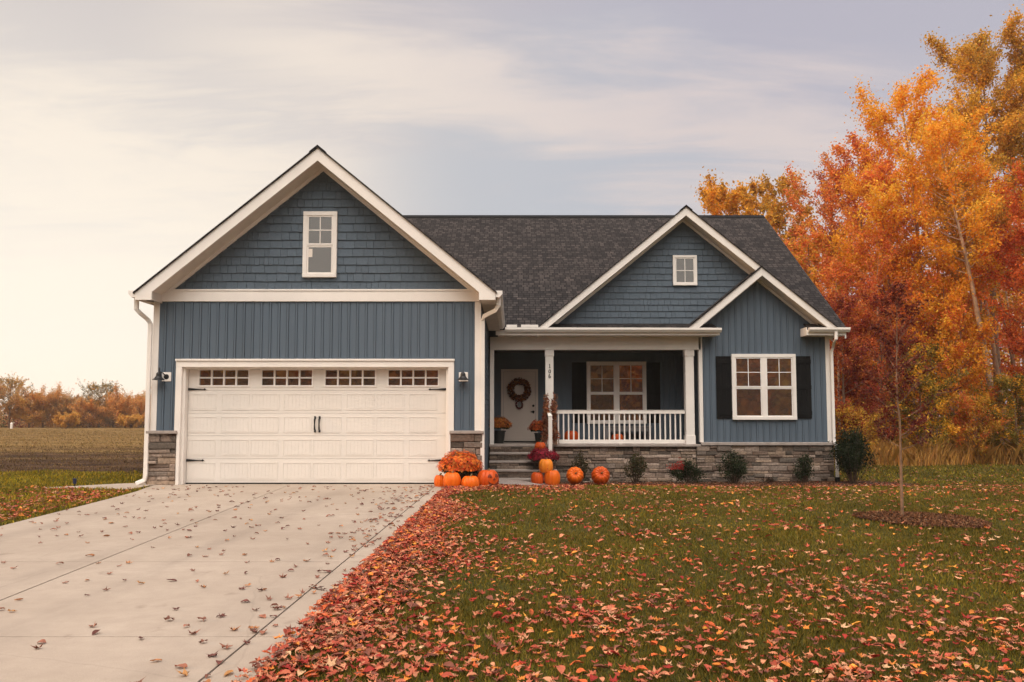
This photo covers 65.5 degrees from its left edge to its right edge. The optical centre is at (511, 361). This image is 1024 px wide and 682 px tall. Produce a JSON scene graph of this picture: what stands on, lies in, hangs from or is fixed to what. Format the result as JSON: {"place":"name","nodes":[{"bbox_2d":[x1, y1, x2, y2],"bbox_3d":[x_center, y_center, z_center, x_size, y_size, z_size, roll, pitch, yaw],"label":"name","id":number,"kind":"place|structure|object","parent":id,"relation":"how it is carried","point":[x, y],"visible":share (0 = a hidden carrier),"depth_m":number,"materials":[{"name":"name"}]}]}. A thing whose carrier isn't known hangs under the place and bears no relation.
{"place":"outdoors","nodes":[
{"label":"outdoors","id":0,"kind":"place"},
{"bbox_2d":[45,483,154,489],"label":"path","id":1,"kind":"structure","parent":0,"point":[126,485],"depth_m":14.26,"materials":[{"name":"concrete"}]},
{"bbox_2d":[0,485,443,681],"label":"driveway","id":2,"kind":"structure","parent":0,"point":[55,612],"depth_m":6.28,"materials":[{"name":"concrete"}]},
{"bbox_2d":[175,663,187,667],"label":"fallen leaf","id":3,"kind":"object","parent":2,"relation":"on","point":[185,665],"visible":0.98,"depth_m":3.94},
{"bbox_2d":[178,667,188,675],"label":"fallen leaf","id":4,"kind":"object","parent":2,"relation":"on","point":[185,672],"visible":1,"depth_m":3.82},
{"bbox_2d":[434,473,443,486],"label":"pumpkin","id":5,"kind":"object","parent":2,"relation":"on","point":[438,480],"visible":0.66,"depth_m":14.23,"materials":[{"name":"food"}]},
{"bbox_2d":[0,421,1023,681],"bbox_3d":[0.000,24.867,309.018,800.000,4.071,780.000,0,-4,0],"label":"ground","id":6,"kind":"structure","parent":0,"point":[94,465],"depth_m":6.22,"materials":[{"name":"plant"}]},
{"bbox_2d":[0,377,22,418],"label":"tree","id":7,"kind":"object","parent":6,"relation":"on","point":[12,401],"visible":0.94,"depth_m":90.21,"materials":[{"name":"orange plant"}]},
{"bbox_2d":[0,372,33,427],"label":"tree","id":8,"kind":"object","parent":6,"relation":"on","point":[10,382],"visible":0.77,"depth_m":91.73,"materials":[{"name":"brown plant"}]},
{"bbox_2d":[0,392,53,427],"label":"tree","id":9,"kind":"object","parent":6,"relation":"on","point":[20,413],"visible":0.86,"depth_m":92.12,"materials":[{"name":"orange plant"}]},
{"bbox_2d":[8,383,72,427],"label":"tree","id":10,"kind":"object","parent":6,"relation":"on","point":[32,396],"visible":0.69,"depth_m":92.87,"materials":[{"name":"orange plant"}]},
{"bbox_2d":[52,411,82,428],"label":"bush","id":11,"kind":"object","parent":6,"relation":"on","point":[66,420],"visible":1,"depth_m":87.23,"materials":[{"name":"orange plant"}]},
{"bbox_2d":[45,386,90,427],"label":"tree","id":12,"kind":"object","parent":6,"relation":"on","point":[56,404],"visible":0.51,"depth_m":93.77,"materials":[{"name":"brown plant"}]},
{"bbox_2d":[0,429,144,473],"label":"field stubble","id":13,"kind":"object","parent":6,"relation":"on","point":[57,432],"visible":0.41,"depth_m":32.67,"materials":[{"name":"plant"}]},
{"bbox_2d":[0,401,144,427],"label":"undergrowth","id":14,"kind":"object","parent":6,"relation":"on","point":[19,423],"visible":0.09,"depth_m":97.35,"materials":[{"name":"brown plant"}]},
{"bbox_2d":[58,394,98,427],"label":"tree","id":15,"kind":"object","parent":6,"relation":"on","point":[65,406],"visible":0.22,"depth_m":94.56,"materials":[{"name":"brown plant"}]},
{"bbox_2d":[65,398,106,427],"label":"tree","id":16,"kind":"object","parent":6,"relation":"on","point":[81,407],"visible":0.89,"depth_m":93.22,"materials":[{"name":"orange plant"}]},
{"bbox_2d":[75,378,122,427],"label":"tree","id":17,"kind":"object","parent":6,"relation":"on","point":[93,388],"visible":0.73,"depth_m":94.36,"materials":[{"name":"brown plant"}]},
{"bbox_2d":[93,396,127,427],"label":"tree","id":18,"kind":"object","parent":6,"relation":"on","point":[112,423],"visible":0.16,"depth_m":94.93,"materials":[{"name":"brown plant"}]},
{"bbox_2d":[97,383,144,427],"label":"tree","id":19,"kind":"object","parent":6,"relation":"on","point":[113,415],"visible":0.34,"depth_m":93.22,"materials":[{"name":"orange plant"}]},
{"bbox_2d":[116,413,143,427],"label":"bush","id":20,"kind":"object","parent":6,"relation":"on","point":[134,420],"visible":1,"depth_m":88.19,"materials":[{"name":"orange plant"}]},
{"bbox_2d":[110,390,150,427],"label":"tree","id":21,"kind":"object","parent":6,"relation":"on","point":[130,405],"visible":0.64,"depth_m":92.20,"materials":[{"name":"orange plant"}]},
{"bbox_2d":[120,388,145,409],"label":"tree","id":22,"kind":"object","parent":6,"relation":"on","point":[125,395],"depth_m":96.24,"materials":[{"name":"brown plant"}]},
{"bbox_2d":[299,656,310,663],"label":"fallen leaf","id":23,"kind":"object","parent":6,"relation":"on","point":[306,660],"visible":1,"depth_m":3.96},
{"bbox_2d":[181,484,433,484],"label":"garage slab","id":24,"kind":"structure","parent":6,"relation":"on","point":[307,484],"depth_m":14.71,"materials":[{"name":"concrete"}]},
{"bbox_2d":[304,669,318,674],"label":"fallen leaf","id":25,"kind":"object","parent":6,"relation":"on","point":[309,672],"visible":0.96,"depth_m":3.78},
{"bbox_2d":[326,655,337,665],"bbox_3d":[-0.893,1.471,3.921,0.082,0.036,0.070,-14,25,-27],"label":"fallen leaf","id":26,"kind":"object","parent":6,"relation":"on","point":[331,663],"visible":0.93,"depth_m":3.92,"materials":[{"name":"plant"}]},
{"bbox_2d":[331,652,344,656],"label":"fallen leaf","id":27,"kind":"object","parent":6,"relation":"on","point":[338,653],"visible":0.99,"depth_m":4.05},
{"bbox_2d":[353,667,365,675],"bbox_3d":[-0.725,1.484,3.815,0.077,0.029,0.067,13,13,35],"label":"fallen leaf","id":28,"kind":"object","parent":6,"relation":"on","point":[360,671],"visible":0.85,"depth_m":3.81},
{"bbox_2d":[363,666,377,671],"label":"fallen leaf","id":29,"kind":"object","parent":28,"relation":"on","point":[368,668],"visible":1,"depth_m":3.82,"materials":[{"name":"plant"}]},
{"bbox_2d":[363,648,370,655],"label":"fallen leaf","id":30,"kind":"object","parent":6,"relation":"on","point":[367,651],"visible":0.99,"depth_m":4.10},
{"bbox_2d":[396,651,409,656],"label":"fallen leaf","id":31,"kind":"object","parent":6,"relation":"on","point":[405,653],"visible":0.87,"depth_m":4.09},
{"bbox_2d":[408,664,418,672],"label":"fallen leaf","id":32,"kind":"object","parent":6,"relation":"on","point":[413,669],"visible":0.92,"depth_m":3.81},
{"bbox_2d":[441,672,455,677],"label":"fallen leaf","id":33,"kind":"object","parent":6,"relation":"on","point":[445,674],"visible":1,"depth_m":3.72,"materials":[{"name":"plant"}]},
{"bbox_2d":[443,661,454,667],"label":"fallen leaf","id":34,"kind":"object","parent":6,"relation":"on","point":[449,664],"visible":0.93,"depth_m":3.90,"materials":[{"name":"plant"}]},
{"bbox_2d":[443,470,460,486],"bbox_3d":[-1.060,2.097,14.068,0.318,0.351,0.319,0,-4,0],"label":"pumpkin","id":35,"kind":"object","parent":6,"relation":"on","point":[452,478],"visible":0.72,"depth_m":13.95,"materials":[{"name":"food"}]},
{"bbox_2d":[437,449,483,479],"bbox_3d":[-0.947,1.943,14.464,0.865,0.701,0.822,0,-4,0],"label":"potted chrysanthemum","id":36,"kind":"object","parent":6,"relation":"on","point":[457,463],"visible":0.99,"depth_m":14.21,"materials":[{"name":"orange plant"}]},
{"bbox_2d":[461,474,478,487],"bbox_3d":[-0.735,2.129,14.036,0.322,0.304,0.330,0,-4,0],"label":"pumpkin","id":37,"kind":"object","parent":6,"relation":"on","point":[470,481],"visible":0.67,"depth_m":13.92,"materials":[{"name":"food"}]},
{"bbox_2d":[477,468,498,485],"bbox_3d":[-0.436,2.123,14.332,0.400,0.408,0.419,0,-4,0],"label":"carved pumpkin","id":38,"kind":"object","parent":6,"relation":"on","point":[488,477],"visible":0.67,"depth_m":14.18,"materials":[{"name":"food"}]},
{"bbox_2d":[128,145,850,484],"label":"house","id":39,"kind":"structure","parent":6,"relation":"on","point":[321,316],"depth_m":15.02,"materials":[{"name":"blue"}]},
{"bbox_2d":[186,369,445,483],"bbox_3d":[-3.651,1.208,14.907,4.896,2.154,0.111,0,-4,0],"label":"garage door","id":40,"kind":"structure","parent":39,"relation":"in","point":[246,426],"depth_m":14.92,"materials":[{"name":"paint"}]},
{"bbox_2d":[302,211,337,277],"bbox_3d":[-3.603,-2.196,14.966,0.635,1.248,0.108,0,-4,0],"label":"window","id":41,"kind":"structure","parent":39,"relation":"in","point":[320,232],"depth_m":14.94,"materials":[{"name":"clear glass"}]},
{"bbox_2d":[489,415,511,442],"bbox_3d":[-0.334,1.749,20.553,0.707,0.720,0.732,0,-4,0],"label":"potted chrysanthemum","id":42,"kind":"object","parent":39,"relation":"on","point":[501,423],"visible":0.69,"depth_m":20.38,"materials":[{"name":"plant"}]},
{"bbox_2d":[506,377,530,409],"bbox_3d":[0.193,0.768,21.532,0.699,1.069,0.223,0,-4,0],"label":"wreath","id":43,"kind":"object","parent":39,"relation":"attached to","point":[513,394],"visible":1,"depth_m":21.49,"materials":[{"name":"brown plant"}]},
{"bbox_2d":[504,372,535,440],"bbox_3d":[0.203,1.215,21.526,0.862,1.880,0.083,0,-4,0],"label":"front door","id":44,"kind":"structure","parent":39,"relation":"in","point":[520,419],"depth_m":21.52,"materials":[{"name":"beige paint"}]},
{"bbox_2d":[527,419,542,442],"bbox_3d":[0.674,1.784,20.375,0.567,0.625,0.552,0,-4,0],"label":"potted chrysanthemum","id":45,"kind":"object","parent":39,"relation":"on","point":[536,425],"visible":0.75,"depth_m":20.26,"materials":[{"name":"plant"}]},
{"bbox_2d":[535,441,545,449],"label":"pumpkin","id":46,"kind":"object","parent":39,"relation":"on","point":[539,444],"visible":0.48,"depth_m":19.43,"materials":[{"name":"food"}]},
{"bbox_2d":[527,446,559,465],"bbox_3d":[0.746,2.292,18.947,0.822,0.552,0.845,0,-4,0],"label":"potted chrysanthemum","id":47,"kind":"object","parent":39,"relation":"on","point":[537,454],"visible":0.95,"depth_m":18.75,"materials":[{"name":"plant"}]},
{"bbox_2d":[540,392,560,444],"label":"corn stalks","id":48,"kind":"object","parent":39,"relation":"attached to","point":[555,431],"visible":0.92,"depth_m":19.65,"materials":[{"name":"brown plant"}]},
{"bbox_2d":[564,429,577,439],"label":"pumpkin","id":49,"kind":"object","parent":39,"relation":"on","point":[571,435],"visible":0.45,"depth_m":20.67,"materials":[{"name":"food"}]},
{"bbox_2d":[586,362,646,423],"bbox_3d":[2.827,0.842,21.554,1.614,1.680,0.108,0,-4,0],"label":"window","id":50,"kind":"structure","parent":39,"relation":"in","point":[609,385],"depth_m":21.54,"materials":[{"name":"clear glass"}]},
{"bbox_2d":[611,432,623,439],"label":"pumpkin","id":51,"kind":"object","parent":39,"relation":"on","point":[617,437],"visible":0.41,"depth_m":20.50,"materials":[{"name":"food"}]},
{"bbox_2d":[605,426,651,439],"bbox_3d":[3.062,1.929,21.117,1.240,0.440,0.400,0,-4,0],"label":"bench","id":52,"kind":"object","parent":39,"relation":"on","point":[626,429],"visible":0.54,"depth_m":20.95,"materials":[{"name":"grey paint"}]},
{"bbox_2d":[672,255,696,285],"bbox_3d":[4.355,-2.293,20.085,0.606,0.765,0.108,0,-4,0],"label":"window","id":53,"kind":"structure","parent":39,"relation":"in","point":[684,266],"depth_m":20.06,"materials":[{"name":"white glass"}]},
{"bbox_2d":[731,354,796,419],"bbox_3d":[6.278,0.632,19.864,1.599,1.637,0.108,0,-4,0],"label":"window","id":54,"kind":"structure","parent":39,"relation":"in","point":[763,385],"depth_m":19.85,"materials":[{"name":"clear glass"}]},
{"bbox_2d":[0,464,1023,681],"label":"fallen leaves","id":55,"kind":"object","parent":6,"relation":"on","point":[413,526],"depth_m":5.31,"materials":[{"name":"plant"}]},
{"bbox_2d":[404,668,413,676],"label":"fallen leaf","id":56,"kind":"object","parent":55,"relation":"on","point":[408,673],"visible":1,"depth_m":3.75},
{"bbox_2d":[0,463,1023,681],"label":"grass","id":57,"kind":"structure","parent":6,"relation":"on","point":[122,477],"depth_m":6.45,"materials":[{"name":"plant"}]},
{"bbox_2d":[556,665,564,673],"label":"fallen leaf","id":58,"kind":"object","parent":6,"relation":"on","point":[561,668],"visible":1,"depth_m":3.85,"materials":[{"name":"plant"}]},
{"bbox_2d":[591,466,609,484],"bbox_3d":[2.050,2.639,18.437,0.421,0.421,0.408,0,-28,0],"label":"pumpkin","id":59,"kind":"object","parent":6,"relation":"on","point":[600,475],"visible":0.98,"depth_m":18.31,"materials":[{"name":"food"}]},
{"bbox_2d":[609,674,619,681],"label":"fallen leaf","id":60,"kind":"object","parent":6,"relation":"on","point":[614,679],"visible":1,"depth_m":3.67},
{"bbox_2d":[694,166,769,218],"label":"tree","id":61,"kind":"object","parent":6,"relation":"on","point":[716,200],"visible":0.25,"depth_m":41.84,"materials":[{"name":"orange plant"}]},
{"bbox_2d":[559,480,916,486],"bbox_3d":[5.347,2.925,19.120,8.778,0.107,1.950,0,-4,0],"label":"mulch bed","id":62,"kind":"object","parent":6,"relation":"on","point":[821,483],"visible":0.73,"depth_m":18.92,"materials":[{"name":"soil"}]},
{"bbox_2d":[566,467,583,483],"bbox_3d":[1.469,2.658,18.605,0.406,0.408,0.364,0,-28,0],"label":"pumpkin","id":63,"kind":"object","parent":62,"relation":"on","point":[574,475],"visible":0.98,"depth_m":18.49,"materials":[{"name":"food"}]},
{"bbox_2d":[569,449,590,483],"bbox_3d":[1.627,2.549,19.171,0.555,0.879,0.504,0,-4,0],"label":"shrub","id":64,"kind":"object","parent":62,"relation":"on","point":[580,463],"visible":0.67,"depth_m":19.08,"materials":[{"name":"green plant"}]},
{"bbox_2d":[621,450,648,483],"bbox_3d":[2.964,2.519,19.149,0.729,0.922,0.713,0,-4,0],"label":"shrub","id":65,"kind":"object","parent":62,"relation":"on","point":[636,465],"visible":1,"depth_m":19.08,"materials":[{"name":"green plant"}]},
{"bbox_2d":[666,454,706,482],"bbox_3d":[4.199,2.602,19.216,1.002,0.789,0.883,0,-4,0],"label":"shrub","id":66,"kind":"object","parent":62,"relation":"on","point":[676,470],"visible":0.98,"depth_m":19.09,"materials":[{"name":"green plant"}]},
{"bbox_2d":[715,445,748,483],"bbox_3d":[5.308,2.512,19.175,0.898,0.978,0.868,-1,-4,18],"label":"shrub","id":67,"kind":"object","parent":62,"relation":"on","point":[733,466],"visible":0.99,"depth_m":19.12,"materials":[{"name":"green plant"}]},
{"bbox_2d":[761,475,773,483],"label":"shrub","id":68,"kind":"object","parent":62,"relation":"on","point":[769,480],"visible":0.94,"depth_m":19.05,"materials":[{"name":"green plant"}]},
{"bbox_2d":[791,452,814,482],"bbox_3d":[7.004,2.570,19.133,0.674,0.832,0.576,0,-4,0],"label":"shrub","id":69,"kind":"object","parent":62,"relation":"on","point":[804,471],"visible":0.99,"depth_m":19.08,"materials":[{"name":"green plant"}]},
{"bbox_2d":[827,424,878,483],"bbox_3d":[8.162,2.239,19.140,1.182,1.493,1.044,3,-5,-40],"label":"shrub","id":70,"kind":"object","parent":62,"relation":"on","point":[851,459],"visible":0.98,"depth_m":18.99,"materials":[{"name":"green plant"}]},
{"bbox_2d":[740,176,799,239],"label":"tree","id":71,"kind":"object","parent":6,"relation":"on","point":[754,186],"visible":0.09,"depth_m":43.74,"materials":[{"name":"orange plant"}]},
{"bbox_2d":[754,170,822,286],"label":"tree","id":72,"kind":"object","parent":6,"relation":"on","point":[773,210],"visible":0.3,"depth_m":40.91,"materials":[{"name":"orange plant"}]},
{"bbox_2d":[769,150,879,365],"bbox_3d":[14.402,-2.879,36.362,4.906,14.257,5.110,0,-4,0],"label":"tree","id":73,"kind":"object","parent":6,"relation":"on","point":[825,208],"visible":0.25,"depth_m":36.48,"materials":[{"name":"orange plant"}]},
{"bbox_2d":[785,223,876,387],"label":"tree","id":74,"kind":"object","parent":6,"relation":"on","point":[814,246],"visible":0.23,"depth_m":33.16,"materials":[{"name":"orange plant"}]},
{"bbox_2d":[812,251,868,435],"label":"tree","id":75,"kind":"object","parent":6,"relation":"on","point":[825,282],"visible":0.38,"depth_m":31.15,"materials":[{"name":"orange plant"}]},
{"bbox_2d":[823,289,895,442],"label":"tree","id":76,"kind":"object","parent":6,"relation":"on","point":[841,344],"visible":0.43,"depth_m":28.14,"materials":[{"name":"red plant"}]},
{"bbox_2d":[796,122,924,436],"bbox_3d":[15.457,-3.188,35.413,5.457,14.743,5.909,0,-4,0],"label":"tree","id":77,"kind":"object","parent":6,"relation":"on","point":[856,146],"visible":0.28,"depth_m":35.38,"materials":[{"name":"orange plant"}]},
{"bbox_2d":[835,399,896,460],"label":"tree","id":78,"kind":"object","parent":6,"relation":"on","point":[848,415],"visible":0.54,"depth_m":27.08,"materials":[{"name":"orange plant"}]},
{"bbox_2d":[841,229,913,438],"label":"tree","id":79,"kind":"object","parent":6,"relation":"on","point":[871,266],"visible":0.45,"depth_m":30.02,"materials":[{"name":"orange plant"}]},
{"bbox_2d":[834,283,929,444],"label":"tree","id":80,"kind":"object","parent":6,"relation":"on","point":[859,377],"visible":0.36,"depth_m":28.60,"materials":[{"name":"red plant"}]},
{"bbox_2d":[823,152,965,441],"bbox_3d":[14.724,-2.105,31.313,5.387,12.010,4.833,0,-4,0],"label":"tree","id":81,"kind":"object","parent":6,"relation":"on","point":[855,237],"visible":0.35,"depth_m":30.89,"materials":[{"name":"orange plant"}]},
{"bbox_2d":[860,206,940,403],"bbox_3d":[15.173,-1.183,30.767,2.841,10.099,2.814,-3,-5,37],"label":"tree","id":82,"kind":"object","parent":6,"relation":"on","point":[918,266],"visible":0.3,"depth_m":30.36,"materials":[{"name":"orange plant"}]},
{"bbox_2d":[854,280,960,514],"bbox_3d":[4.774,0.524,9.667,1.068,3.024,0.964,0,-4,0],"label":"sapling","id":83,"kind":"object","parent":6,"relation":"on","point":[895,298],"visible":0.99,"depth_m":9.67,"materials":[{"name":"orange plant"}]},
{"bbox_2d":[852,510,991,528],"bbox_3d":[4.882,1.865,9.494,1.307,0.105,1.453,0,-4,0],"label":"mulch ring","id":84,"kind":"object","parent":6,"relation":"on","point":[925,519],"visible":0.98,"depth_m":9.34,"materials":[{"name":"wood"}]},
{"bbox_2d":[872,338,972,449],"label":"tree","id":85,"kind":"object","parent":6,"relation":"on","point":[933,388],"visible":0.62,"depth_m":27.71,"materials":[{"name":"orange plant"}]},
{"bbox_2d":[826,58,1023,437],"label":"tree","id":86,"kind":"object","parent":6,"relation":"on","point":[883,116],"visible":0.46,"depth_m":30.63,"materials":[{"name":"orange plant"}]},
{"bbox_2d":[833,211,1023,445],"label":"woods","id":87,"kind":"object","parent":6,"relation":"on","point":[1005,349],"visible":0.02,"depth_m":41.42,"materials":[{"name":"orange plant"}]},
{"bbox_2d":[910,191,985,443],"bbox_3d":[17.304,-1.751,32.328,2.852,11.444,3.016,0,-4,0],"label":"tree","id":88,"kind":"object","parent":6,"relation":"on","point":[934,254],"visible":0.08,"depth_m":32.36,"materials":[{"name":"orange plant"}]},
{"bbox_2d":[879,97,1020,444],"bbox_3d":[16.070,-2.843,28.901,4.098,13.166,4.255,3,-5,-36],"label":"tree","id":89,"kind":"object","parent":6,"relation":"on","point":[974,225],"visible":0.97,"depth_m":28.62,"materials":[{"name":"orange plant"}]},
{"bbox_2d":[891,258,1011,438],"bbox_3d":[15.943,-0.053,29.234,4.390,7.626,4.309,0,-4,0],"label":"tree","id":90,"kind":"object","parent":6,"relation":"on","point":[952,324],"visible":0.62,"depth_m":28.62,"materials":[{"name":"orange plant"}]},
{"bbox_2d":[923,311,1002,437],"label":"tree","id":91,"kind":"object","parent":6,"relation":"on","point":[972,333],"visible":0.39,"depth_m":29.02,"materials":[{"name":"orange plant"}]},
{"bbox_2d":[931,219,1000,437],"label":"tree","id":92,"kind":"object","parent":6,"relation":"on","point":[984,311],"visible":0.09,"depth_m":30.91,"materials":[{"name":"orange plant"}]},
{"bbox_2d":[917,160,1023,445],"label":"tree","id":93,"kind":"object","parent":6,"relation":"on","point":[937,200],"visible":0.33,"depth_m":29.69,"materials":[{"name":"orange plant"}]},
{"bbox_2d":[920,4,1023,392],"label":"tree","id":94,"kind":"object","parent":6,"relation":"on","point":[978,58],"visible":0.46,"depth_m":34.09,"materials":[{"name":"orange plant"}]},
{"bbox_2d":[940,389,1015,461],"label":"tree","id":95,"kind":"object","parent":6,"relation":"on","point":[970,404],"visible":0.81,"depth_m":27.34,"materials":[{"name":"orange plant"}]},
{"bbox_2d":[959,156,1023,381],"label":"tree","id":96,"kind":"object","parent":6,"relation":"on","point":[1011,333],"visible":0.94,"depth_m":28.02,"materials":[{"name":"orange plant"}]},
{"bbox_2d":[967,371,1023,461],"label":"tree","id":97,"kind":"object","parent":6,"relation":"on","point":[1004,383],"visible":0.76,"depth_m":27.27,"materials":[{"name":"orange plant"}]},
{"bbox_2d":[981,152,1023,435],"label":"tree","id":98,"kind":"object","parent":6,"relation":"on","point":[996,164],"visible":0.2,"depth_m":31.83,"materials":[{"name":"orange plant"}]},
{"bbox_2d":[986,20,1023,295],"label":"tree","id":99,"kind":"object","parent":6,"relation":"on","point":[1013,57],"visible":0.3,"depth_m":34.59,"materials":[{"name":"orange plant"}]},
{"bbox_2d":[1000,289,1023,424],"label":"tree","id":100,"kind":"object","parent":6,"relation":"on","point":[1016,310],"visible":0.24,"depth_m":31.09,"materials":[{"name":"orange plant"}]},
{"bbox_2d":[1013,677,1021,681],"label":"fallen leaf","id":101,"kind":"object","parent":6,"relation":"on","point":[1016,679],"visible":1,"depth_m":3.67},
{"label":"fallen leaf","id":102,"kind":"object","parent":6,"relation":"on","visible":0},
{"bbox_2d":[278,669,291,674],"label":"fallen leaf","id":103,"kind":"object","parent":102,"relation":"on","point":[285,671],"visible":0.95,"depth_m":3.80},
{"bbox_2d":[0,0,1023,422],"label":"sky","id":104,"kind":"structure","parent":0,"point":[130,130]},
{"bbox_2d":[499,478,545,485],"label":"walkway","id":105,"kind":"structure","parent":0,"point":[508,481],"depth_m":17.42,"materials":[{"name":"concrete"}]},
{"bbox_2d":[531,471,543,483],"bbox_3d":[0.574,2.660,18.159,0.297,0.347,0.298,0,-4,0],"label":"pumpkin","id":106,"kind":"object","parent":105,"relation":"on","point":[537,477],"visible":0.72,"depth_m":18.05,"materials":[{"name":"food"}]},
{"bbox_2d":[544,469,559,484],"bbox_3d":[0.913,2.636,18.110,0.366,0.395,0.368,0,-4,0],"label":"pumpkin","id":107,"kind":"object","parent":105,"relation":"on","point":[552,477],"visible":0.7,"depth_m":17.97,"materials":[{"name":"food"}]},
{"bbox_2d":[539,458,552,472],"bbox_3d":[0.772,2.361,18.158,0.324,0.347,0.328,1,-4,-11],"label":"pumpkin","id":108,"kind":"object","parent":107,"relation":"on","point":[546,465],"visible":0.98,"depth_m":18.04,"materials":[{"name":"food"}]},
{"bbox_2d":[834,432,1023,465],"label":"tall grass","id":109,"kind":"structure","parent":0,"point":[919,454],"depth_m":26.89,"materials":[{"name":"plant"}]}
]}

